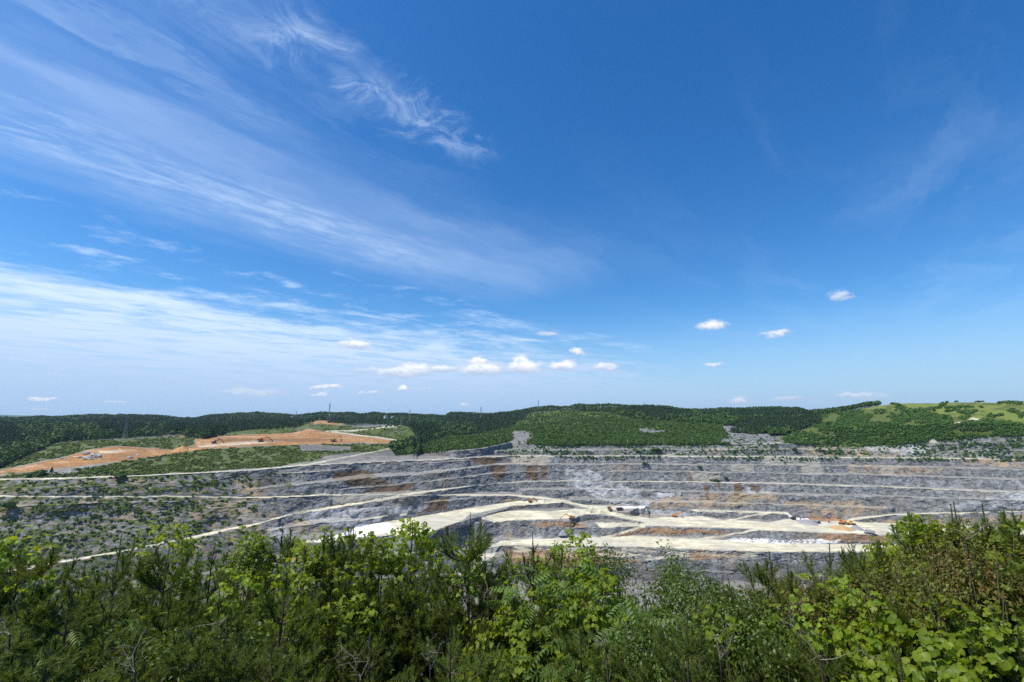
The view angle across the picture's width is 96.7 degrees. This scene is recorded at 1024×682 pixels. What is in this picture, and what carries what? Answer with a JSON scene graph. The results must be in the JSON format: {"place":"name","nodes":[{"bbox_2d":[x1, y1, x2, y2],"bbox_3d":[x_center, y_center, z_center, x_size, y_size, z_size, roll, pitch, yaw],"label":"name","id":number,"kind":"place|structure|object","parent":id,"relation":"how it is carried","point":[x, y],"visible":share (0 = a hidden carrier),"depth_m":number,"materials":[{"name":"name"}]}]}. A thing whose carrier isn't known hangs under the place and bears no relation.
{"place":"outdoors","nodes":[
{"label":"outdoors","id":0,"kind":"place"},
{"bbox_2d":[0,402,1023,681],"bbox_3d":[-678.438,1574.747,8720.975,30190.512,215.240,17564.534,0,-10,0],"label":"terrain","id":1,"kind":"structure","parent":0,"point":[746,510],"depth_m":517.37,"materials":[{"name":"stone"}]},
{"bbox_2d":[0,471,309,599],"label":"shrubs","id":2,"kind":"object","parent":1,"relation":"on","point":[37,539],"visible":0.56,"depth_m":390.32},
{"bbox_2d":[0,423,422,477],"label":"terrace scrub","id":3,"kind":"object","parent":1,"relation":"on","point":[181,465],"visible":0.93,"depth_m":523.32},
{"bbox_2d":[0,403,846,445],"bbox_3d":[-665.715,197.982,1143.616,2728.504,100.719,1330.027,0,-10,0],"label":"conifer forest","id":4,"kind":"object","parent":1,"relation":"on","point":[750,424],"visible":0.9,"depth_m":1028.01,"materials":[{"name":"plant"}]},
{"bbox_2d":[0,400,881,466],"bbox_3d":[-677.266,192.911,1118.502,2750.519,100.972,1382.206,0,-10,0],"label":"broadleaf forest","id":5,"kind":"object","parent":1,"relation":"on","point":[11,452],"visible":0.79,"depth_m":959.62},
{"bbox_2d":[395,408,730,455],"bbox_3d":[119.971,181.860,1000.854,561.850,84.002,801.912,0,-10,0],"label":"plantation","id":6,"kind":"object","parent":1,"relation":"on","point":[606,434],"visible":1,"depth_m":797.34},
{"bbox_2d":[497,427,1023,461],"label":"slope seedlings","id":7,"kind":"object","parent":1,"relation":"on","point":[921,447],"visible":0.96,"depth_m":637.22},
{"bbox_2d":[781,400,1023,445],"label":"hillside wood","id":8,"kind":"object","parent":1,"relation":"on","point":[903,433],"visible":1,"depth_m":679.53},
{"bbox_2d":[0,0,1023,416],"label":"sky","id":9,"kind":"structure","parent":0,"point":[437,207],"materials":[{"name":"blue"}]},
{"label":"hillside","id":10,"kind":"structure","parent":0,"visible":0},
{"bbox_2d":[0,575,65,678],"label":"pine tree","id":11,"kind":"object","parent":10,"relation":"on","point":[49,590],"visible":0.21,"depth_m":4.33,"materials":[{"name":"green plant"}]},
{"bbox_2d":[0,524,69,645],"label":"climbing vine","id":12,"kind":"object","parent":10,"relation":"on","point":[51,576],"visible":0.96,"depth_m":4.25,"materials":[{"name":"green plant"}]},
{"bbox_2d":[0,531,100,653],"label":"pine tree","id":13,"kind":"object","parent":10,"relation":"on","point":[48,563],"visible":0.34,"depth_m":4.63,"materials":[{"name":"green plant"}]},
{"bbox_2d":[0,624,100,681],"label":"pine tree","id":14,"kind":"object","parent":10,"relation":"on","point":[15,647],"visible":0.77,"depth_m":2.96,"materials":[{"name":"green plant"}]},
{"bbox_2d":[0,591,120,681],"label":"pine tree","id":15,"kind":"object","parent":10,"relation":"on","point":[14,617],"visible":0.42,"depth_m":3.85,"materials":[{"name":"green plant"}]},
{"bbox_2d":[0,621,128,681],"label":"compound leaf shrub","id":16,"kind":"object","parent":10,"relation":"on","point":[69,639],"visible":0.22,"depth_m":3.87,"materials":[{"name":"green plant"}]},
{"bbox_2d":[0,634,153,681],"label":"pine tree","id":17,"kind":"object","parent":10,"relation":"on","point":[14,671],"visible":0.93,"depth_m":3.16,"materials":[{"name":"green plant"}]},
{"bbox_2d":[0,586,160,681],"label":"pine tree","id":18,"kind":"object","parent":10,"relation":"on","point":[38,623],"visible":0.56,"depth_m":3.92,"materials":[{"name":"green plant"}]},
{"bbox_2d":[53,559,137,635],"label":"pine tree","id":19,"kind":"object","parent":10,"relation":"on","point":[63,592],"visible":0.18,"depth_m":6.39,"materials":[{"name":"green plant"}]},
{"bbox_2d":[16,608,176,681],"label":"compound leaf shrub","id":20,"kind":"object","parent":10,"relation":"on","point":[121,624],"visible":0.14,"depth_m":4.40,"materials":[{"name":"green plant"}]},
{"bbox_2d":[54,533,173,646],"bbox_3d":[-4.894,4.536,5.242,2.926,4.445,2.531,8,-13,-39],"label":"pine tree","id":21,"kind":"object","parent":10,"relation":"on","point":[124,571],"visible":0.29,"depth_m":5.48,"materials":[{"name":"green plant"}]},
{"bbox_2d":[69,571,167,677],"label":"pine tree","id":22,"kind":"object","parent":10,"relation":"on","point":[131,602],"visible":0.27,"depth_m":4.69,"materials":[{"name":"green plant"}]},
{"bbox_2d":[90,632,186,681],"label":"pine tree","id":23,"kind":"object","parent":10,"relation":"on","point":[158,675],"visible":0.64,"depth_m":3.54,"materials":[{"name":"green plant"}]},
{"bbox_2d":[80,585,209,681],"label":"pine tree","id":24,"kind":"object","parent":10,"relation":"on","point":[191,604],"visible":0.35,"depth_m":4.54,"materials":[{"name":"green plant"}]},
{"bbox_2d":[108,588,216,680],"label":"pine tree","id":25,"kind":"object","parent":10,"relation":"on","point":[161,607],"visible":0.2,"depth_m":4.90,"materials":[{"name":"green plant"}]},
{"bbox_2d":[119,547,215,657],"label":"pine tree","id":26,"kind":"object","parent":10,"relation":"on","point":[154,583],"visible":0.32,"depth_m":5.78,"materials":[{"name":"green plant"}]},
{"bbox_2d":[133,513,203,611],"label":"climbing vine","id":27,"kind":"object","parent":10,"relation":"on","point":[164,536],"visible":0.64,"depth_m":6.18,"materials":[{"name":"green plant"}]},
{"bbox_2d":[88,616,291,681],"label":"leaf shrub","id":28,"kind":"object","parent":10,"relation":"on","point":[179,669],"visible":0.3,"depth_m":3.91,"materials":[{"name":"green plant"}]},
{"bbox_2d":[124,618,258,681],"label":"pine tree","id":29,"kind":"object","parent":10,"relation":"on","point":[182,661],"visible":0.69,"depth_m":3.59,"materials":[{"name":"green plant"}]},
{"bbox_2d":[170,542,268,639],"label":"pine tree","id":30,"kind":"object","parent":10,"relation":"on","point":[221,573],"visible":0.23,"depth_m":6.53,"materials":[{"name":"green plant"}]},
{"bbox_2d":[166,587,277,681],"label":"pine tree","id":31,"kind":"object","parent":10,"relation":"on","point":[185,621],"visible":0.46,"depth_m":4.51,"materials":[{"name":"green plant"}]},
{"bbox_2d":[182,622,293,681],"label":"pine tree","id":32,"kind":"object","parent":10,"relation":"on","point":[231,667],"visible":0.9,"depth_m":3.53,"materials":[{"name":"green plant"}]},
{"bbox_2d":[218,531,274,626],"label":"leaf shrub","id":33,"kind":"object","parent":10,"relation":"on","point":[256,565],"visible":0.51,"depth_m":7.15,"materials":[{"name":"green plant"}]},
{"bbox_2d":[227,525,278,618],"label":"climbing vine","id":34,"kind":"object","parent":10,"relation":"on","point":[251,560],"visible":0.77,"depth_m":6.96,"materials":[{"name":"green plant"}]},
{"bbox_2d":[203,564,307,635],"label":"climbing vine","id":35,"kind":"object","parent":10,"relation":"on","point":[245,583],"visible":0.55,"depth_m":5.53,"materials":[{"name":"green plant"}]},
{"bbox_2d":[226,635,331,681],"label":"pine tree","id":36,"kind":"object","parent":10,"relation":"on","point":[294,670],"visible":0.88,"depth_m":3.66,"materials":[{"name":"green plant"}]},
{"bbox_2d":[222,522,335,659],"bbox_3d":[-3.540,5.801,6.985,4.064,5.781,3.836,2,-10,-12],"label":"pine tree","id":37,"kind":"object","parent":10,"relation":"on","point":[284,545],"visible":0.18,"depth_m":7.22,"materials":[{"name":"green plant"}]},
{"bbox_2d":[238,567,335,681],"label":"pine tree","id":38,"kind":"object","parent":10,"relation":"on","point":[273,612],"visible":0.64,"depth_m":4.72,"materials":[{"name":"green plant"}]},
{"bbox_2d":[267,529,366,679],"bbox_3d":[-2.308,4.928,5.702,3.467,4.859,2.675,-4,-10,20],"label":"pine tree","id":39,"kind":"object","parent":10,"relation":"on","point":[317,570],"visible":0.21,"depth_m":6.04,"materials":[{"name":"green plant"}]},
{"bbox_2d":[276,555,371,662],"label":"climbing vine","id":40,"kind":"object","parent":10,"relation":"on","point":[353,579],"visible":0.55,"depth_m":5.72,"materials":[{"name":"green plant"}]},
{"bbox_2d":[287,590,375,681],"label":"pine tree","id":41,"kind":"object","parent":10,"relation":"on","point":[326,636],"visible":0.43,"depth_m":5.05,"materials":[{"name":"green plant"}]},
{"bbox_2d":[273,525,408,679],"bbox_3d":[-2.090,4.983,5.919,3.490,4.950,3.189,-7,-12,36],"label":"pine tree","id":42,"kind":"object","parent":10,"relation":"on","point":[329,551],"visible":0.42,"depth_m":6.17,"materials":[{"name":"green plant"}]},
{"bbox_2d":[288,588,397,681],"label":"climbing vine","id":43,"kind":"object","parent":10,"relation":"on","point":[350,613],"visible":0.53,"depth_m":5.14,"materials":[{"name":"green plant"}]},
{"bbox_2d":[279,526,407,657],"bbox_3d":[-2.347,5.053,6.255,1.748,4.847,1.177,0,-10,0],"label":"climbing vine","id":44,"kind":"object","parent":10,"relation":"on","point":[362,540],"visible":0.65,"depth_m":6.41,"materials":[{"name":"green plant"}]},
{"bbox_2d":[318,585,432,681],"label":"pine tree","id":45,"kind":"object","parent":10,"relation":"on","point":[399,635],"visible":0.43,"depth_m":5.57,"materials":[{"name":"green plant"}]},
{"bbox_2d":[323,536,429,675],"bbox_3d":[-2.115,5.504,6.443,3.676,5.228,3.469,-2,-10,11],"label":"pine tree","id":46,"kind":"object","parent":10,"relation":"on","point":[372,560],"visible":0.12,"depth_m":6.76,"materials":[{"name":"green plant"}]},
{"bbox_2d":[330,626,423,681],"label":"pine tree","id":47,"kind":"object","parent":10,"relation":"on","point":[344,674],"visible":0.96,"depth_m":4.55,"materials":[{"name":"green plant"}]},
{"bbox_2d":[354,550,438,637],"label":"climbing vine","id":48,"kind":"object","parent":10,"relation":"on","point":[392,605],"visible":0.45,"depth_m":6.16,"materials":[{"name":"green plant"}]},
{"bbox_2d":[338,530,460,676],"bbox_3d":[-1.457,5.266,6.106,3.389,5.148,2.932,-5,-11,26],"label":"pine tree","id":49,"kind":"object","parent":10,"relation":"on","point":[423,576],"visible":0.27,"depth_m":6.56,"materials":[{"name":"green plant"}]},
{"bbox_2d":[342,572,465,681],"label":"pine tree","id":50,"kind":"object","parent":10,"relation":"on","point":[407,652],"visible":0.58,"depth_m":5.61,"materials":[{"name":"green plant"}]},
{"bbox_2d":[386,517,443,640],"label":"climbing vine","id":51,"kind":"object","parent":10,"relation":"on","point":[423,535],"visible":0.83,"depth_m":7.15,"materials":[{"name":"green plant"}]},
{"bbox_2d":[421,606,476,681],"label":"pine tree","id":52,"kind":"object","parent":10,"relation":"on","point":[436,630],"visible":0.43,"depth_m":5.82,"materials":[{"name":"green plant"}]},
{"bbox_2d":[402,619,501,681],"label":"pine tree","id":53,"kind":"object","parent":10,"relation":"on","point":[447,669],"visible":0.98,"depth_m":4.29,"materials":[{"name":"green plant"}]},
{"bbox_2d":[391,513,514,677],"bbox_3d":[-0.618,4.970,5.851,3.141,5.142,2.960,7,-12,-36],"label":"pine tree","id":54,"kind":"object","parent":10,"relation":"on","point":[473,554],"visible":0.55,"depth_m":6.36,"materials":[{"name":"green plant"}]},
{"bbox_2d":[432,542,522,658],"bbox_3d":[-0.506,5.120,6.085,1.198,4.545,0.972,-5,-11,28],"label":"climbing vine","id":55,"kind":"object","parent":10,"relation":"on","point":[473,592],"visible":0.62,"depth_m":6.33,"materials":[{"name":"green plant"}]},
{"bbox_2d":[436,552,522,653],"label":"pine tree","id":56,"kind":"object","parent":10,"relation":"on","point":[480,591],"visible":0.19,"depth_m":6.77,"materials":[{"name":"green plant"}]},
{"bbox_2d":[458,634,531,681],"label":"pine tree","id":57,"kind":"object","parent":10,"relation":"on","point":[489,669],"visible":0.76,"depth_m":4.72,"materials":[{"name":"green plant"}]},
{"bbox_2d":[468,595,546,681],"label":"pine tree","id":58,"kind":"object","parent":10,"relation":"on","point":[530,632],"visible":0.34,"depth_m":5.63,"materials":[{"name":"green plant"}]},
{"bbox_2d":[474,584,583,681],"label":"climbing vine","id":59,"kind":"object","parent":10,"relation":"on","point":[516,625],"visible":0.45,"depth_m":5.44,"materials":[{"name":"green plant"}]},
{"bbox_2d":[486,566,575,679],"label":"compound leaf shrub","id":60,"kind":"object","parent":10,"relation":"on","point":[546,576],"visible":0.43,"depth_m":5.74,"materials":[{"name":"green plant"}]},
{"bbox_2d":[484,532,580,678],"bbox_3d":[0.348,5.556,6.684,3.514,5.338,3.040,-8,-13,39],"label":"pine tree","id":61,"kind":"object","parent":10,"relation":"on","point":[533,573],"visible":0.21,"depth_m":6.86,"materials":[{"name":"green plant"}]},
{"bbox_2d":[454,606,651,681],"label":"climbing vine","id":62,"kind":"object","parent":10,"relation":"on","point":[517,670],"visible":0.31,"depth_m":5.23,"materials":[{"name":"green plant"}]},
{"bbox_2d":[522,591,620,680],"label":"pine tree","id":63,"kind":"object","parent":10,"relation":"on","point":[551,619],"visible":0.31,"depth_m":5.47,"materials":[{"name":"green plant"}]},
{"bbox_2d":[530,524,617,615],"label":"climbing vine","id":64,"kind":"object","parent":10,"relation":"on","point":[569,573],"visible":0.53,"depth_m":6.82,"materials":[{"name":"green plant"}]},
{"bbox_2d":[541,550,622,664],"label":"pine tree","id":65,"kind":"object","parent":10,"relation":"on","point":[588,579],"visible":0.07,"depth_m":6.47,"materials":[{"name":"green plant"}]},
{"bbox_2d":[541,624,630,681],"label":"pine tree","id":66,"kind":"object","parent":10,"relation":"on","point":[572,650],"visible":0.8,"depth_m":4.38,"materials":[{"name":"green plant"}]},
{"bbox_2d":[510,626,666,681],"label":"compound leaf shrub","id":67,"kind":"object","parent":10,"relation":"on","point":[544,670],"visible":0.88,"depth_m":4.24,"materials":[{"name":"green plant"}]},
{"bbox_2d":[550,567,641,649],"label":"climbing vine","id":68,"kind":"object","parent":10,"relation":"on","point":[575,602],"visible":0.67,"depth_m":5.53,"materials":[{"name":"green plant"}]},
{"bbox_2d":[561,541,643,609],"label":"leaf shrub","id":69,"kind":"object","parent":10,"relation":"on","point":[621,576],"visible":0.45,"depth_m":7.15,"materials":[{"name":"green plant"}]},
{"bbox_2d":[542,606,674,681],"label":"climbing vine","id":70,"kind":"object","parent":10,"relation":"on","point":[566,633],"visible":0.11,"depth_m":5.36,"materials":[{"name":"green plant"}]},
{"bbox_2d":[545,562,689,672],"bbox_3d":[1.300,4.654,5.200,1.677,3.863,1.478,-7,-12,37],"label":"compound leaf shrub","id":71,"kind":"object","parent":10,"relation":"on","point":[669,614],"visible":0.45,"depth_m":5.33,"materials":[{"name":"green plant"}]},
{"bbox_2d":[592,643,651,681],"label":"pine tree","id":72,"kind":"object","parent":10,"relation":"on","point":[619,661],"visible":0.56,"depth_m":4.48,"materials":[{"name":"green plant"}]},
{"bbox_2d":[592,606,706,681],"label":"leaf shrub","id":73,"kind":"object","parent":10,"relation":"on","point":[643,650],"visible":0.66,"depth_m":4.67,"materials":[{"name":"green plant"}]},
{"bbox_2d":[651,537,700,677],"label":"leaf shrub","id":74,"kind":"object","parent":10,"relation":"on","point":[673,565],"visible":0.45,"depth_m":7.20,"materials":[{"name":"green plant"}]},
{"bbox_2d":[623,615,747,681],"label":"pine tree","id":75,"kind":"object","parent":10,"relation":"on","point":[699,646],"visible":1,"depth_m":3.92,"materials":[{"name":"green plant"}]},
{"bbox_2d":[623,553,761,676],"bbox_3d":[2.604,5.168,5.943,2.082,4.328,1.624,0,-10,0],"label":"leaf shrub","id":76,"kind":"object","parent":10,"relation":"on","point":[673,598],"visible":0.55,"depth_m":6.32,"materials":[{"name":"green plant"}]},
{"bbox_2d":[681,597,758,681],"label":"climbing vine","id":77,"kind":"object","parent":10,"relation":"on","point":[711,627],"visible":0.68,"depth_m":4.58,"materials":[{"name":"green plant"}]},
{"bbox_2d":[666,578,786,681],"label":"pine tree","id":78,"kind":"object","parent":10,"relation":"on","point":[732,597],"visible":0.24,"depth_m":4.95,"materials":[{"name":"green plant"}]},
{"bbox_2d":[665,579,798,681],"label":"leaf shrub","id":79,"kind":"object","parent":10,"relation":"on","point":[723,614],"visible":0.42,"depth_m":4.90,"materials":[{"name":"green plant"}]},
{"bbox_2d":[734,551,803,675],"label":"pine tree","id":80,"kind":"object","parent":10,"relation":"on","point":[760,572],"visible":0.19,"depth_m":6.23,"materials":[{"name":"green plant"}]},
{"bbox_2d":[708,603,858,681],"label":"leaf shrub","id":81,"kind":"object","parent":10,"relation":"on","point":[781,642],"visible":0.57,"depth_m":4.29,"materials":[{"name":"green plant"}]},
{"bbox_2d":[723,624,847,681],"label":"pine tree","id":82,"kind":"object","parent":10,"relation":"on","point":[789,664],"visible":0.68,"depth_m":4.01,"materials":[{"name":"green plant"}]},
{"bbox_2d":[744,551,857,674],"bbox_3d":[3.151,4.239,4.570,1.223,3.886,1.204,-5,-11,27],"label":"leaf shrub","id":83,"kind":"object","parent":10,"relation":"on","point":[803,590],"visible":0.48,"depth_m":4.87,"materials":[{"name":"green plant"}]},
{"bbox_2d":[757,571,857,681],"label":"pine tree","id":84,"kind":"object","parent":10,"relation":"on","point":[814,591],"visible":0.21,"depth_m":4.63,"materials":[{"name":"green plant"}]},
{"bbox_2d":[767,635,851,681],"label":"pine tree","id":85,"kind":"object","parent":10,"relation":"on","point":[832,667],"visible":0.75,"depth_m":3.74,"materials":[{"name":"green plant"}]},
{"bbox_2d":[739,573,888,666],"bbox_3d":[3.149,4.058,4.305,1.370,3.497,1.285,-9,-13,42],"label":"climbing vine","id":86,"kind":"object","parent":10,"relation":"on","point":[793,598],"visible":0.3,"depth_m":4.46,"materials":[{"name":"green plant"}]},
{"bbox_2d":[794,543,850,594],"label":"pine tree","id":87,"kind":"object","parent":10,"relation":"on","point":[809,563],"visible":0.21,"depth_m":5.97,"materials":[{"name":"green plant"}]},
{"bbox_2d":[762,604,921,681],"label":"climbing vine","id":88,"kind":"object","parent":10,"relation":"on","point":[865,676],"visible":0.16,"depth_m":4.01,"materials":[{"name":"green plant"}]},
{"bbox_2d":[781,570,925,670],"bbox_3d":[3.329,3.761,3.872,1.486,3.351,1.242,-3,-10,17],"label":"leaf shrub","id":89,"kind":"object","parent":10,"relation":"on","point":[849,611],"visible":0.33,"depth_m":4.06,"materials":[{"name":"green plant"}]},
{"bbox_2d":[836,550,917,673],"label":"pine tree","id":90,"kind":"object","parent":10,"relation":"on","point":[848,567],"visible":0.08,"depth_m":4.39,"materials":[{"name":"green plant"}]},
{"bbox_2d":[822,525,940,626],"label":"pine tree","id":91,"kind":"object","parent":10,"relation":"on","point":[878,553],"visible":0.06,"depth_m":4.57,"materials":[{"name":"green plant"}]},
{"bbox_2d":[828,640,937,681],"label":"pine tree","id":92,"kind":"object","parent":10,"relation":"on","point":[899,673],"visible":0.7,"depth_m":3.30,"materials":[{"name":"green plant"}]},
{"bbox_2d":[790,561,1020,681],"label":"climbing vine","id":93,"kind":"object","parent":10,"relation":"on","point":[808,608],"visible":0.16,"depth_m":3.92,"materials":[{"name":"green plant"}]},
{"bbox_2d":[871,512,972,577],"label":"climbing vine","id":94,"kind":"object","parent":10,"relation":"on","point":[903,530],"visible":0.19,"depth_m":4.53,"materials":[{"name":"green plant"}]},
{"bbox_2d":[826,534,1019,655],"bbox_3d":[3.353,3.290,3.481,1.271,3.481,1.366,0,-10,0],"label":"leaf shrub","id":95,"kind":"object","parent":10,"relation":"on","point":[906,601],"visible":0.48,"depth_m":3.71,"materials":[{"name":"green plant"}]},
{"bbox_2d":[828,589,1023,681],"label":"climbing vine","id":96,"kind":"object","parent":10,"relation":"on","point":[952,667],"visible":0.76,"depth_m":3.09,"materials":[{"name":"green plant"}]},
{"bbox_2d":[862,521,1023,661],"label":"climbing vine","id":97,"kind":"object","parent":10,"relation":"on","point":[928,622],"visible":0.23,"depth_m":3.58,"materials":[{"name":"green plant"}]},
{"bbox_2d":[867,506,1023,659],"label":"leaf shrub","id":98,"kind":"object","parent":10,"relation":"on","point":[944,563],"visible":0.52,"depth_m":3.67,"materials":[{"name":"green plant"}]},
{"bbox_2d":[873,592,1019,681],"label":"pine tree","id":99,"kind":"object","parent":10,"relation":"on","point":[902,617],"visible":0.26,"depth_m":3.51,"materials":[{"name":"green plant"}]},
{"bbox_2d":[880,516,1023,681],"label":"leaf shrub","id":100,"kind":"object","parent":10,"relation":"on","point":[986,590],"visible":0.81,"depth_m":3.28,"materials":[{"name":"green plant"}]},
{"bbox_2d":[888,504,1022,618],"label":"pine tree","id":101,"kind":"object","parent":10,"relation":"on","point":[956,532],"visible":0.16,"depth_m":4.09,"materials":[{"name":"green plant"}]},
{"bbox_2d":[894,502,1023,586],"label":"pine tree","id":102,"kind":"object","parent":10,"relation":"on","point":[1005,522],"visible":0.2,"depth_m":3.94,"materials":[{"name":"green plant"}]},
{"bbox_2d":[917,546,1023,681],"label":"pine tree","id":103,"kind":"object","parent":10,"relation":"on","point":[958,607],"visible":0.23,"depth_m":3.34,"materials":[{"name":"green plant"}]},
{"bbox_2d":[940,619,1023,681],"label":"pine tree","id":104,"kind":"object","parent":10,"relation":"on","point":[982,649],"visible":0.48,"depth_m":3.00,"materials":[{"name":"green plant"}]},
{"bbox_2d":[969,520,1023,635],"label":"pine tree","id":105,"kind":"object","parent":10,"relation":"on","point":[1004,532],"visible":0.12,"depth_m":3.73,"materials":[{"name":"green plant"}]},
{"bbox_2d":[973,556,1023,679],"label":"pine tree","id":106,"kind":"object","parent":10,"relation":"on","point":[981,570],"visible":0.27,"depth_m":3.26,"materials":[{"name":"green plant"}]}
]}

